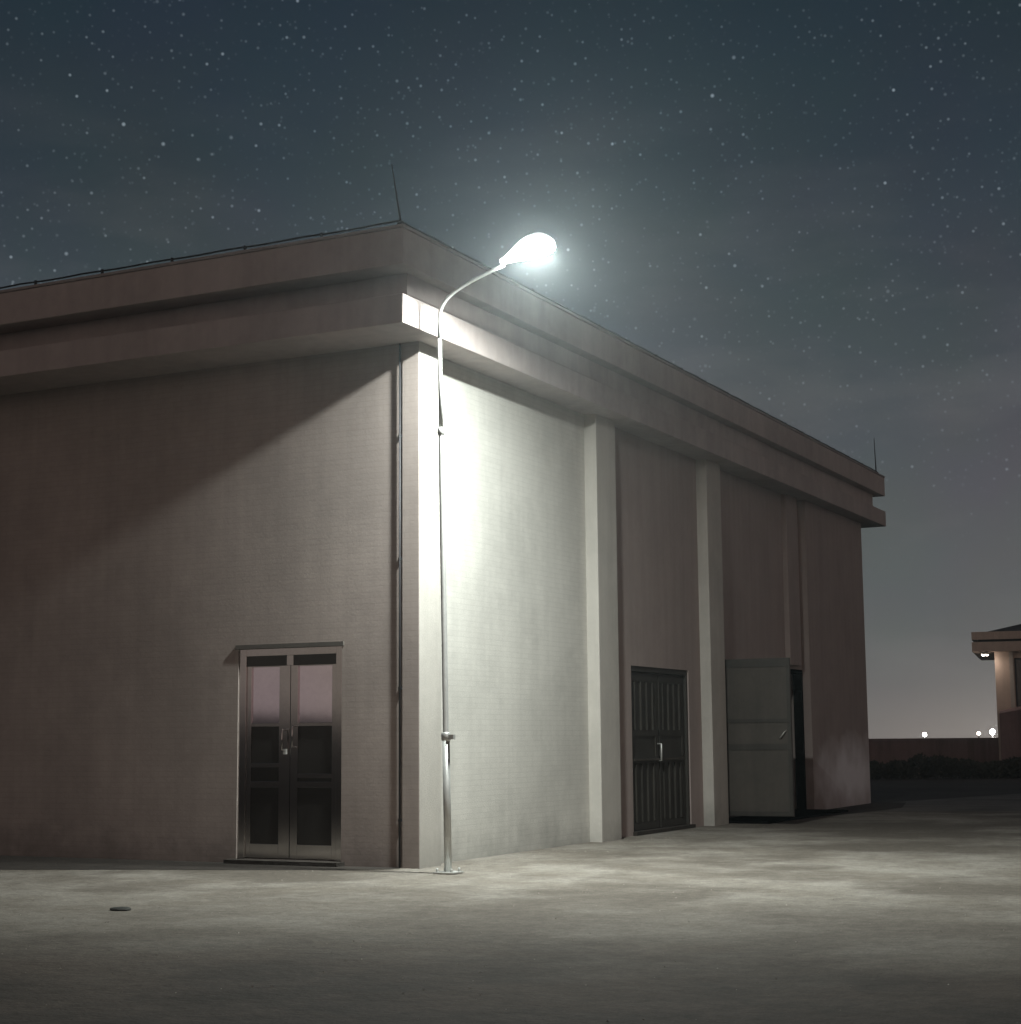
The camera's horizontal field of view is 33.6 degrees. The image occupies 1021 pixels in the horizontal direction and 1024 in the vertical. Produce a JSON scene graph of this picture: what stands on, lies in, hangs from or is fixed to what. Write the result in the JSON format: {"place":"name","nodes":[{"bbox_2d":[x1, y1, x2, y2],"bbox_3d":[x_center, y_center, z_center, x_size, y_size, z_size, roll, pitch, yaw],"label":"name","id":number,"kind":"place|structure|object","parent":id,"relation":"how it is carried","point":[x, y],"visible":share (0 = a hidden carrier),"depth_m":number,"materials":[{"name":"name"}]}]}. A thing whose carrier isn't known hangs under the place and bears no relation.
{"place":"outdoors","nodes":[
{"label":"outdoors","id":0,"kind":"place"},
{"bbox_2d":[110,906,130,910],"bbox_3d":[-3.275,3.336,14.196,0.184,0.044,0.149,-2,-8,9],"label":"manhole cover","id":1,"kind":"object","parent":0,"point":[121,908],"visible":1,"depth_m":14.14,"materials":[{"name":"grey metal"}]},
{"bbox_2d":[0,855,395,869],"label":"sidewalk","id":2,"kind":"structure","parent":0,"point":[22,862],"depth_m":19.28,"materials":[{"name":"grey concrete"}]},
{"bbox_2d":[0,811,1020,1023],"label":"pavement","id":3,"kind":"structure","parent":0,"point":[946,867],"depth_m":12.15,"materials":[{"name":"grey concrete"}]},
{"bbox_2d":[0,224,885,868],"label":"warehouse","id":4,"kind":"structure","parent":3,"relation":"on","point":[654,582],"depth_m":20.77,"materials":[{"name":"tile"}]},
{"bbox_2d":[237,646,341,860],"bbox_3d":[-2.531,2.772,19.449,1.434,2.412,0.151,-4,-9,26],"label":"entrance door","id":5,"kind":"structure","parent":4,"relation":"in","point":[290,699],"depth_m":19.45,"materials":[{"name":"metal"}]},
{"bbox_2d":[391,164,405,224],"bbox_3d":[-1.230,-3.497,18.603,0.156,0.708,0.098,1,-8,-12],"label":"lightning rod","id":6,"kind":"object","parent":4,"relation":"on","point":[400,218],"visible":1,"depth_m":18.59,"materials":[{"name":"metal"}]},
{"bbox_2d":[398,344,401,867],"bbox_3d":[-1.238,0.994,18.955,0.044,5.885,0.042,-4,-9,26],"label":"down conductor","id":7,"kind":"object","parent":4,"relation":"attached to","point":[399,687],"visible":1,"depth_m":18.93,"materials":[{"name":"metal"}]},
{"bbox_2d":[0,220,875,470],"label":"lightning conductor","id":8,"kind":"object","parent":4,"relation":"on","point":[245,247],"visible":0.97,"depth_m":20.45,"materials":[{"name":"metal"}]},
{"bbox_2d":[631,666,689,830],"bbox_3d":[2.247,3.581,25.515,0.143,2.440,2.340,-4,-9,26],"label":"steel door","id":9,"kind":"structure","parent":4,"relation":"in","point":[660,743],"depth_m":25.55,"materials":[{"name":"grey metal"}]},
{"bbox_2d":[725,658,806,816],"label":"door","id":10,"kind":"structure","parent":4,"relation":"in","point":[758,691],"depth_m":27.48,"materials":[{"name":"grey paint"}]},
{"bbox_2d":[874,442,877,472],"bbox_3d":[7.887,-1.216,36.506,0.099,0.786,0.099,-4,-9,26],"label":"lightning rod","id":11,"kind":"object","parent":4,"relation":"on","point":[875,458],"visible":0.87,"depth_m":36.49,"materials":[{"name":"metal"}]},
{"bbox_2d":[433,232,555,873],"bbox_3d":[-0.159,0.400,17.875,1.479,6.758,0.372,-4,-9,26],"label":"street lamp","id":12,"kind":"object","parent":3,"relation":"on","point":[536,245],"visible":1,"depth_m":18.06,"materials":[{"name":"metal"}]},
{"bbox_2d":[0,0,1020,740],"label":"sky","id":13,"kind":"structure","parent":0,"point":[808,210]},
{"bbox_2d":[870,774,1020,801],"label":"terrain","id":14,"kind":"structure","parent":0,"point":[882,789],"depth_m":45.14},
{"bbox_2d":[869,738,998,773],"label":"boundary wall","id":15,"kind":"structure","parent":14,"relation":"on","point":[980,750],"depth_m":61.37,"materials":[{"name":"black concrete"}]},
{"bbox_2d":[869,752,1020,779],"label":"hedge","id":16,"kind":"object","parent":14,"relation":"on","point":[935,767],"visible":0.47,"depth_m":54.29,"materials":[{"name":"green plant"}]},
{"bbox_2d":[971,624,1020,776],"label":"house","id":17,"kind":"structure","parent":14,"relation":"on","point":[1001,647],"depth_m":56.95,"materials":[{"name":"concrete"}]},
{"bbox_2d":[1014,658,1020,706],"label":"window","id":18,"kind":"structure","parent":17,"relation":"in","point":[1017,661],"depth_m":56.99,"materials":[{"name":"glass"}]},
{"bbox_2d":[870,794,1020,811],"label":"road","id":19,"kind":"structure","parent":0,"point":[1009,802],"depth_m":34.33,"materials":[{"name":"grey asphalt"}]},
{"bbox_2d":[817,802,904,816],"bbox_3d":[6.187,5.607,31.696,1.400,0.001,8.500,-4,-9,26],"label":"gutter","id":20,"kind":"object","parent":19,"relation":"on","point":[871,806],"visible":0.43,"depth_m":33.07,"materials":[{"name":"grey concrete"}]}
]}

